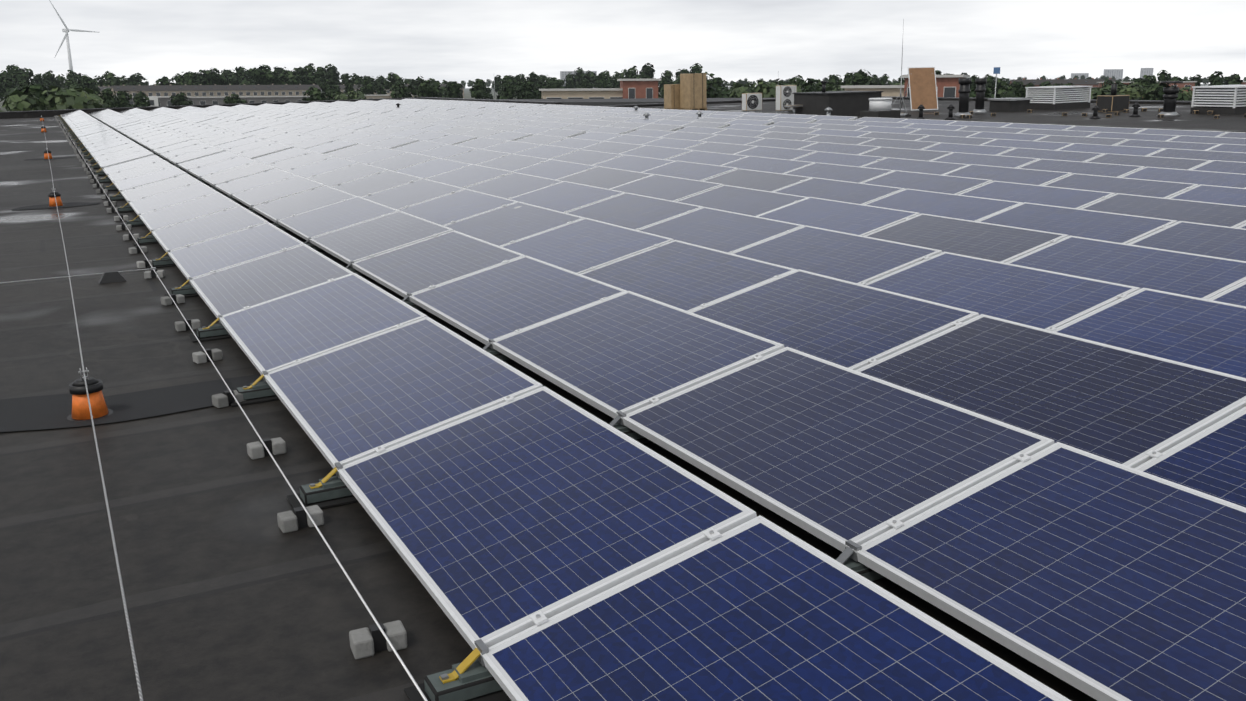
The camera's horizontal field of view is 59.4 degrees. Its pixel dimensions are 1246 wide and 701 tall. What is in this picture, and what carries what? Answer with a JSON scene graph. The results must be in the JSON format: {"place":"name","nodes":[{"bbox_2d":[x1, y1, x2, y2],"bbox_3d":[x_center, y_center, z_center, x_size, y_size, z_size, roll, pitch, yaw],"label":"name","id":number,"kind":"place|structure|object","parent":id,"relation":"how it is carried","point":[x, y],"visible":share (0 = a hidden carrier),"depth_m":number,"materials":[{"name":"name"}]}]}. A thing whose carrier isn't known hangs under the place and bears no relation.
{"place":"outdoors","nodes":[
{"label":"outdoors","id":0,"kind":"place"},
{"bbox_2d":[41,116,142,700],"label":"lifeline cable","id":1,"kind":"object","parent":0,"point":[125,606],"visible":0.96,"depth_m":3.92,"materials":[{"name":"silver metal"}]},
{"bbox_2d":[0,157,263,431],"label":"roof patches","id":2,"kind":"object","parent":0,"point":[37,412],"visible":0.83,"depth_m":5.87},
{"bbox_2d":[111,84,320,96],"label":"terrace","id":3,"kind":"structure","parent":0,"point":[200,90],"depth_m":471.90,"materials":[{"name":"grey brick"}]},
{"bbox_2d":[333,94,414,98],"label":"building","id":4,"kind":"structure","parent":0,"point":[375,96],"depth_m":413.81,"materials":[{"name":"beige brick"}]},
{"bbox_2d":[336,83,463,97],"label":"terrace","id":5,"kind":"structure","parent":0,"point":[355,87],"depth_m":603.58,"materials":[{"name":"red brick"}]},
{"bbox_2d":[560,71,596,87],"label":"building","id":6,"kind":"structure","parent":0,"point":[563,74],"depth_m":1830.27,"materials":[{"name":"grey concrete"}]},
{"bbox_2d":[0,84,1207,111],"bbox_3d":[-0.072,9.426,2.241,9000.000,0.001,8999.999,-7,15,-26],"label":"ground","id":7,"kind":"structure","parent":0,"point":[467,94],"depth_m":1229.19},
{"bbox_2d":[0,77,20,99],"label":"tree","id":8,"kind":"object","parent":7,"relation":"on","point":[7,87],"visible":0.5,"depth_m":442.93,"materials":[{"name":"green plant"}]},
{"bbox_2d":[1,65,33,81],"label":"tree","id":9,"kind":"object","parent":7,"relation":"on","point":[16,69],"visible":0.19,"depth_m":550.36,"materials":[{"name":"green plant"}]},
{"bbox_2d":[12,71,43,89],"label":"tree","id":10,"kind":"object","parent":7,"relation":"on","point":[22,76],"visible":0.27,"depth_m":546.79,"materials":[{"name":"green plant"}]},
{"bbox_2d":[8,83,48,109],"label":"tree","id":11,"kind":"object","parent":7,"relation":"on","point":[35,89],"visible":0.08,"depth_m":145.63,"materials":[{"name":"green plant"}]},
{"bbox_2d":[31,74,49,88],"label":"tree","id":12,"kind":"object","parent":7,"relation":"on","point":[38,78],"visible":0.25,"depth_m":567.98,"materials":[{"name":"green plant"}]},
{"bbox_2d":[0,85,99,111],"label":"bush","id":13,"kind":"object","parent":7,"relation":"on","point":[74,98],"visible":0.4,"depth_m":128.60,"materials":[{"name":"green plant"}]},
{"bbox_2d":[37,70,62,92],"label":"tree","id":14,"kind":"object","parent":7,"relation":"on","point":[49,78],"visible":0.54,"depth_m":616.28,"materials":[{"name":"green plant"}]},
{"bbox_2d":[49,0,94,70],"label":"wind turbine","id":15,"kind":"object","parent":7,"relation":"on","point":[66,31],"visible":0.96,"depth_m":1123.24,"materials":[{"name":"white metal"}]},
{"bbox_2d":[61,70,83,87],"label":"tree","id":16,"kind":"object","parent":7,"relation":"on","point":[74,75],"visible":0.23,"depth_m":616.10,"materials":[{"name":"green plant"}]},
{"bbox_2d":[45,88,108,108],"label":"bush","id":17,"kind":"object","parent":7,"relation":"on","point":[101,103],"visible":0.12,"depth_m":142.86,"materials":[{"name":"green plant"}]},
{"bbox_2d":[68,74,100,94],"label":"tree","id":18,"kind":"object","parent":7,"relation":"on","point":[86,82],"visible":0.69,"depth_m":460.29,"materials":[{"name":"green plant"}]},
{"bbox_2d":[98,71,118,85],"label":"tree","id":19,"kind":"object","parent":7,"relation":"on","point":[109,77],"visible":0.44,"depth_m":568.84,"materials":[{"name":"green plant"}]},
{"bbox_2d":[100,88,118,107],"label":"tree","id":20,"kind":"object","parent":7,"relation":"on","point":[107,93],"visible":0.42,"depth_m":295.42,"materials":[{"name":"green plant"}]},
{"bbox_2d":[111,76,127,85],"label":"tree","id":21,"kind":"object","parent":7,"relation":"on","point":[121,81],"visible":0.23,"depth_m":548.71,"materials":[{"name":"green plant"}]},
{"bbox_2d":[115,90,136,107],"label":"tree","id":22,"kind":"object","parent":7,"relation":"on","point":[123,96],"visible":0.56,"depth_m":301.91,"materials":[{"name":"green plant"}]},
{"bbox_2d":[126,73,148,84],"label":"tree","id":23,"kind":"object","parent":7,"relation":"on","point":[136,80],"visible":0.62,"depth_m":648.75,"materials":[{"name":"green plant"}]},
{"bbox_2d":[133,91,150,106],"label":"tree","id":24,"kind":"object","parent":7,"relation":"on","point":[140,98],"visible":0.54,"depth_m":294.70,"materials":[{"name":"green plant"}]},
{"bbox_2d":[130,96,189,105],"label":"building","id":25,"kind":"structure","parent":7,"relation":"on","point":[163,100],"depth_m":339.43,"materials":[{"name":"grey concrete"}]},
{"bbox_2d":[169,92,193,105],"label":"tree","id":26,"kind":"object","parent":7,"relation":"on","point":[178,99],"visible":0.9,"depth_m":307.17,"materials":[{"name":"green plant"}]},
{"bbox_2d":[177,71,203,84],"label":"tree","id":27,"kind":"object","parent":7,"relation":"on","point":[189,77],"visible":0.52,"depth_m":543.42,"materials":[{"name":"green plant"}]},
{"bbox_2d":[193,69,208,83],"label":"tree","id":28,"kind":"object","parent":7,"relation":"on","point":[199,75],"visible":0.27,"depth_m":556.16,"materials":[{"name":"green plant"}]},
{"bbox_2d":[204,68,228,84],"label":"tree","id":29,"kind":"object","parent":7,"relation":"on","point":[212,77],"visible":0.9,"depth_m":548.57,"materials":[{"name":"green plant"}]},
{"bbox_2d":[223,94,247,103],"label":"bush","id":30,"kind":"object","parent":7,"relation":"on","point":[233,99],"visible":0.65,"depth_m":307.37,"materials":[{"name":"green plant"}]},
{"bbox_2d":[227,66,254,84],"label":"tree","id":31,"kind":"object","parent":7,"relation":"on","point":[242,73],"visible":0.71,"depth_m":655.49,"materials":[{"name":"green plant"}]},
{"bbox_2d":[189,96,309,104],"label":"block","id":32,"kind":"structure","parent":7,"relation":"on","point":[219,100],"depth_m":351.27,"materials":[{"name":"beige concrete"}]},
{"bbox_2d":[248,65,282,84],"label":"tree","id":33,"kind":"object","parent":7,"relation":"on","point":[263,75],"visible":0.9,"depth_m":560.97,"materials":[{"name":"green plant"}]},
{"bbox_2d":[277,70,303,84],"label":"tree","id":34,"kind":"object","parent":7,"relation":"on","point":[289,78],"visible":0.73,"depth_m":558.75,"materials":[{"name":"green plant"}]},
{"bbox_2d":[287,68,314,84],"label":"tree","id":35,"kind":"object","parent":7,"relation":"on","point":[305,78],"visible":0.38,"depth_m":578.19,"materials":[{"name":"green plant"}]},
{"bbox_2d":[299,63,314,75],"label":"tree","id":36,"kind":"object","parent":7,"relation":"on","point":[309,70],"visible":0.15,"depth_m":657.39,"materials":[{"name":"green plant"}]},
{"bbox_2d":[302,86,329,100],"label":"tree","id":37,"kind":"object","parent":7,"relation":"on","point":[315,94],"visible":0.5,"depth_m":280.25,"materials":[{"name":"green plant"}]},
{"bbox_2d":[311,66,333,92],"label":"tree","id":38,"kind":"object","parent":7,"relation":"on","point":[320,75],"visible":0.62,"depth_m":579.60,"materials":[{"name":"green plant"}]},
{"bbox_2d":[320,79,340,92],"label":"tree","id":39,"kind":"object","parent":7,"relation":"on","point":[326,85],"visible":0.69,"depth_m":499.40,"materials":[{"name":"green plant"}]},
{"bbox_2d":[324,88,338,99],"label":"tree","id":40,"kind":"object","parent":7,"relation":"on","point":[331,93],"visible":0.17,"depth_m":291.33,"materials":[{"name":"green plant"}]},
{"bbox_2d":[325,64,340,84],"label":"tree","id":41,"kind":"object","parent":7,"relation":"on","point":[334,74],"visible":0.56,"depth_m":628.98,"materials":[{"name":"green plant"}]},
{"bbox_2d":[344,79,354,93],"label":"tree","id":42,"kind":"object","parent":7,"relation":"on","point":[349,84],"visible":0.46,"depth_m":507.23,"materials":[{"name":"green plant"}]},
{"bbox_2d":[334,90,366,99],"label":"bush","id":43,"kind":"object","parent":7,"relation":"on","point":[352,95],"visible":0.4,"depth_m":272.65,"materials":[{"name":"green plant"}]},
{"bbox_2d":[351,73,366,84],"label":"tree","id":44,"kind":"object","parent":7,"relation":"on","point":[356,79],"visible":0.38,"depth_m":617.81,"materials":[{"name":"green plant"}]},
{"bbox_2d":[357,77,376,94],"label":"tree","id":45,"kind":"object","parent":7,"relation":"on","point":[369,88],"visible":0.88,"depth_m":521.55,"materials":[{"name":"green plant"}]},
{"bbox_2d":[376,82,386,94],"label":"tree","id":46,"kind":"object","parent":7,"relation":"on","point":[380,90],"visible":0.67,"depth_m":504.62,"materials":[{"name":"green plant"}]},
{"bbox_2d":[384,72,403,90],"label":"tree","id":47,"kind":"object","parent":7,"relation":"on","point":[393,78],"visible":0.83,"depth_m":573.41,"materials":[{"name":"green plant"}]},
{"bbox_2d":[389,81,415,97],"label":"tree","id":48,"kind":"object","parent":7,"relation":"on","point":[401,90],"visible":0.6,"depth_m":313.56,"materials":[{"name":"green plant"}]},
{"bbox_2d":[409,76,431,93],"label":"tree","id":49,"kind":"object","parent":7,"relation":"on","point":[416,83],"visible":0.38,"depth_m":491.71,"materials":[{"name":"green plant"}]},
{"bbox_2d":[414,80,438,97],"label":"tree","id":50,"kind":"object","parent":7,"relation":"on","point":[424,89],"visible":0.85,"depth_m":323.75,"materials":[{"name":"green plant"}]},
{"bbox_2d":[440,81,462,97],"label":"tree","id":51,"kind":"object","parent":7,"relation":"on","point":[452,90],"visible":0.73,"depth_m":344.56,"materials":[{"name":"green plant"}]},
{"bbox_2d":[469,79,493,98],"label":"tree","id":52,"kind":"object","parent":7,"relation":"on","point":[478,91],"visible":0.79,"depth_m":365.13,"materials":[{"name":"green plant"}]},
{"bbox_2d":[493,75,501,94],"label":"tree","id":53,"kind":"object","parent":7,"relation":"on","point":[497,79],"visible":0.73,"depth_m":716.31,"materials":[{"name":"green plant"}]},
{"bbox_2d":[496,82,515,98],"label":"tree","id":54,"kind":"object","parent":7,"relation":"on","point":[507,92],"visible":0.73,"depth_m":346.91,"materials":[{"name":"green plant"}]},
{"bbox_2d":[499,75,517,97],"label":"tree","id":55,"kind":"object","parent":7,"relation":"on","point":[509,78],"visible":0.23,"depth_m":523.54,"materials":[{"name":"green plant"}]},
{"bbox_2d":[515,80,541,98],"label":"tree","id":56,"kind":"object","parent":7,"relation":"on","point":[524,90],"visible":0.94,"depth_m":327.77,"materials":[{"name":"green plant"}]},
{"bbox_2d":[526,72,542,83],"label":"tree","id":57,"kind":"object","parent":7,"relation":"on","point":[534,77],"visible":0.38,"depth_m":667.16,"materials":[{"name":"green plant"}]},
{"bbox_2d":[541,77,563,88],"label":"tree","id":58,"kind":"object","parent":7,"relation":"on","point":[553,83],"visible":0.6,"depth_m":504.09,"materials":[{"name":"green plant"}]},
{"bbox_2d":[565,67,584,87],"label":"tree","id":59,"kind":"object","parent":7,"relation":"on","point":[575,79],"visible":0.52,"depth_m":700.14,"materials":[{"name":"green plant"}]},
{"bbox_2d":[539,88,622,98],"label":"beige office","id":60,"kind":"structure","parent":7,"relation":"on","point":[596,93],"depth_m":160.88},
{"bbox_2d":[573,78,593,88],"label":"tree","id":61,"kind":"object","parent":7,"relation":"on","point":[584,83],"visible":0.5,"depth_m":521.13,"materials":[{"name":"green plant"}]},
{"bbox_2d":[580,70,596,87],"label":"tree","id":62,"kind":"object","parent":7,"relation":"on","point":[590,76],"visible":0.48,"depth_m":655.40,"materials":[{"name":"green plant"}]},
{"bbox_2d":[594,70,613,87],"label":"tree","id":63,"kind":"object","parent":7,"relation":"on","point":[601,80],"visible":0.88,"depth_m":583.58,"materials":[{"name":"green plant"}]},
{"bbox_2d":[607,76,623,87],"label":"tree","id":64,"kind":"object","parent":7,"relation":"on","point":[615,83],"visible":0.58,"depth_m":528.39,"materials":[{"name":"green plant"}]},
{"bbox_2d":[620,66,639,78],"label":"tree","id":65,"kind":"object","parent":7,"relation":"on","point":[630,73],"visible":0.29,"depth_m":628.78,"materials":[{"name":"green plant"}]},
{"bbox_2d":[639,63,655,78],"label":"tree","id":66,"kind":"object","parent":7,"relation":"on","point":[647,72],"visible":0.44,"depth_m":599.50,"materials":[{"name":"green plant"}]},
{"bbox_2d":[680,63,714,83],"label":"tree","id":67,"kind":"object","parent":7,"relation":"on","point":[696,68],"visible":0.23,"depth_m":600.76,"materials":[{"name":"green plant"}]},
{"bbox_2d":[706,80,728,97],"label":"tree","id":68,"kind":"object","parent":7,"relation":"on","point":[711,92],"visible":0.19,"depth_m":167.31,"materials":[{"name":"green plant"}]},
{"bbox_2d":[710,77,727,90],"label":"tree","id":69,"kind":"object","parent":7,"relation":"on","point":[716,83],"visible":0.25,"depth_m":363.22,"materials":[{"name":"green plant"}]},
{"bbox_2d":[494,71,969,105],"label":"neighbour roof","id":70,"kind":"structure","parent":7,"relation":"on","point":[591,102],"depth_m":125.90,"materials":[{"name":"grey brick"}]},
{"bbox_2d":[729,80,780,97],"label":"tree","id":71,"kind":"object","parent":7,"relation":"on","point":[767,90],"visible":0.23,"depth_m":179.66,"materials":[{"name":"green plant"}]},
{"bbox_2d":[785,75,803,86],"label":"tree","id":72,"kind":"object","parent":7,"relation":"on","point":[798,81],"visible":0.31,"depth_m":299.57,"materials":[{"name":"green plant"}]},
{"bbox_2d":[801,78,815,91],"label":"tree","id":73,"kind":"object","parent":7,"relation":"on","point":[806,86],"visible":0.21,"depth_m":217.32,"materials":[{"name":"green plant"}]},
{"bbox_2d":[828,74,842,86],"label":"tree","id":74,"kind":"object","parent":7,"relation":"on","point":[833,79],"visible":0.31,"depth_m":404.69,"materials":[{"name":"green plant"}]},
{"bbox_2d":[848,69,873,84],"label":"tree","id":75,"kind":"object","parent":7,"relation":"on","point":[860,77],"visible":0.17,"depth_m":294.86,"materials":[{"name":"green plant"}]},
{"bbox_2d":[841,85,903,96],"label":"building","id":76,"kind":"structure","parent":7,"relation":"on","point":[890,90],"depth_m":124.98,"materials":[{"name":"red concrete"}]},
{"bbox_2d":[902,75,969,96],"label":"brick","id":77,"kind":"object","parent":7,"relation":"on","point":[947,85],"visible":0.19,"depth_m":122.11,"materials":[{"name":"brick"}]},
{"bbox_2d":[969,85,1000,97],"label":"tree","id":78,"kind":"object","parent":7,"relation":"on","point":[972,94],"visible":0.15,"depth_m":158.93,"materials":[{"name":"green plant"}]},
{"bbox_2d":[988,77,1012,96],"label":"tree","id":79,"kind":"object","parent":7,"relation":"on","point":[1000,83],"visible":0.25,"depth_m":340.94,"materials":[{"name":"green plant"}]},
{"bbox_2d":[996,86,1023,97],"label":"tree","id":80,"kind":"object","parent":7,"relation":"on","point":[1002,92],"visible":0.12,"depth_m":205.20,"materials":[{"name":"green plant"}]},
{"bbox_2d":[1002,89,1019,97],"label":"tree","id":81,"kind":"object","parent":7,"relation":"on","point":[1012,94],"visible":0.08,"depth_m":174.11,"materials":[{"name":"green plant"}]},
{"bbox_2d":[1002,81,1023,90],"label":"tree","id":82,"kind":"object","parent":7,"relation":"on","point":[1019,84],"visible":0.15,"depth_m":297.89,"materials":[{"name":"green plant"}]},
{"bbox_2d":[1015,83,1032,97],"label":"tree","id":83,"kind":"object","parent":7,"relation":"on","point":[1021,90],"visible":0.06,"depth_m":207.70,"materials":[{"name":"green plant"}]},
{"bbox_2d":[1009,78,1115,89],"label":"brick row","id":84,"kind":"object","parent":7,"relation":"on","point":[1076,82],"visible":0.12,"depth_m":377.53,"materials":[{"name":"brick"}]},
{"bbox_2d":[1106,82,1157,99],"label":"tree","id":85,"kind":"object","parent":7,"relation":"on","point":[1133,91],"visible":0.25,"depth_m":173.26,"materials":[{"name":"green plant"}]},
{"bbox_2d":[1129,75,1158,97],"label":"tree","id":86,"kind":"object","parent":7,"relation":"on","point":[1149,82],"visible":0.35,"depth_m":279.64,"materials":[{"name":"green plant"}]},
{"bbox_2d":[1097,81,1196,91],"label":"brick row","id":87,"kind":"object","parent":7,"relation":"on","point":[1190,84],"visible":0.06,"depth_m":327.22,"materials":[{"name":"brick"}]},
{"bbox_2d":[1135,80,1188,100],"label":"tree","id":88,"kind":"object","parent":7,"relation":"on","point":[1158,93],"visible":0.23,"depth_m":166.81,"materials":[{"name":"green plant"}]},
{"bbox_2d":[1156,70,1180,80],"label":"tree","id":89,"kind":"object","parent":7,"relation":"on","point":[1163,75],"visible":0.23,"depth_m":350.92,"materials":[{"name":"green plant"}]},
{"bbox_2d":[1177,87,1196,99],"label":"tree","id":90,"kind":"object","parent":7,"relation":"on","point":[1189,93],"visible":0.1,"depth_m":221.40,"materials":[{"name":"green plant"}]},
{"bbox_2d":[1208,71,1224,85],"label":"tree","id":91,"kind":"object","parent":7,"relation":"on","point":[1213,79],"visible":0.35,"depth_m":301.82,"materials":[{"name":"green plant"}]},
{"bbox_2d":[1220,74,1239,84],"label":"tree","id":92,"kind":"object","parent":7,"relation":"on","point":[1231,78],"visible":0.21,"depth_m":377.30,"materials":[{"name":"green plant"}]},
{"bbox_3d":[-3.412,-1.695,29.707,50.970,8.000,74.980,-9,16,-26],"label":"building body","id":93,"kind":"object","parent":7,"relation":"on","visible":0},
{"bbox_2d":[396,19,1245,119],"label":"roof plant","id":94,"kind":"object","parent":93,"relation":"on","point":[688,92],"visible":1,"depth_m":36.27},
{"bbox_2d":[0,116,427,700],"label":"lightning conductor","id":95,"kind":"object","parent":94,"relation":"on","point":[376,636],"visible":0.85,"depth_m":5.02,"materials":[{"name":"concrete"}]},
{"bbox_2d":[0,99,1245,700],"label":"roof","id":96,"kind":"structure","parent":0,"point":[232,591],"depth_m":4.33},
{"bbox_2d":[40,117,112,420],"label":"lifeline posts","id":97,"kind":"object","parent":96,"relation":"on","point":[80,404],"visible":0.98,"depth_m":5.62,"materials":[{"name":"orange metal"}]},
{"bbox_2d":[59,114,898,700],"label":"mounting brackets","id":98,"kind":"object","parent":96,"relation":"on","point":[469,678],"visible":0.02,"depth_m":4.45,"materials":[{"name":"silver metal"}]},
{"bbox_2d":[63,99,1245,700],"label":"solar panel frames","id":99,"kind":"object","parent":98,"relation":"on","point":[1019,647],"visible":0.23,"depth_m":5.08,"materials":[{"name":"silver metal"}]},
{"bbox_2d":[61,99,1245,700],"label":"solar panels","id":100,"kind":"object","parent":99,"relation":"in","point":[1123,583],"visible":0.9,"depth_m":5.40,"materials":[{"name":"blue glass"}]},
{"bbox_2d":[70,99,1245,625],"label":"panel clamps","id":101,"kind":"object","parent":99,"relation":"attached to","point":[540,617],"visible":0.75,"depth_m":6.55,"materials":[{"name":"silver metal"}]},
{"bbox_2d":[0,96,1195,118],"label":"parapet","id":102,"kind":"structure","parent":96,"relation":"on","point":[27,114],"depth_m":55.88,"materials":[{"name":"grey metal"}]},
{"bbox_2d":[0,0,1245,87],"label":"sky","id":103,"kind":"structure","parent":0,"point":[458,41],"materials":[{"name":"white"}]},
{"bbox_2d":[617,78,660,98],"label":"brick building","id":104,"kind":"structure","parent":0,"point":[640,88],"depth_m":160.37,"materials":[{"name":"red brick"}]},
{"bbox_2d":[1104,69,1122,79],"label":"building","id":105,"kind":"structure","parent":0,"point":[1117,74],"depth_m":2570.52,"materials":[{"name":"grey concrete"}]},
{"bbox_2d":[1140,68,1153,77],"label":"building","id":106,"kind":"structure","parent":0,"point":[1146,71],"depth_m":2629.64,"materials":[{"name":"grey concrete"}]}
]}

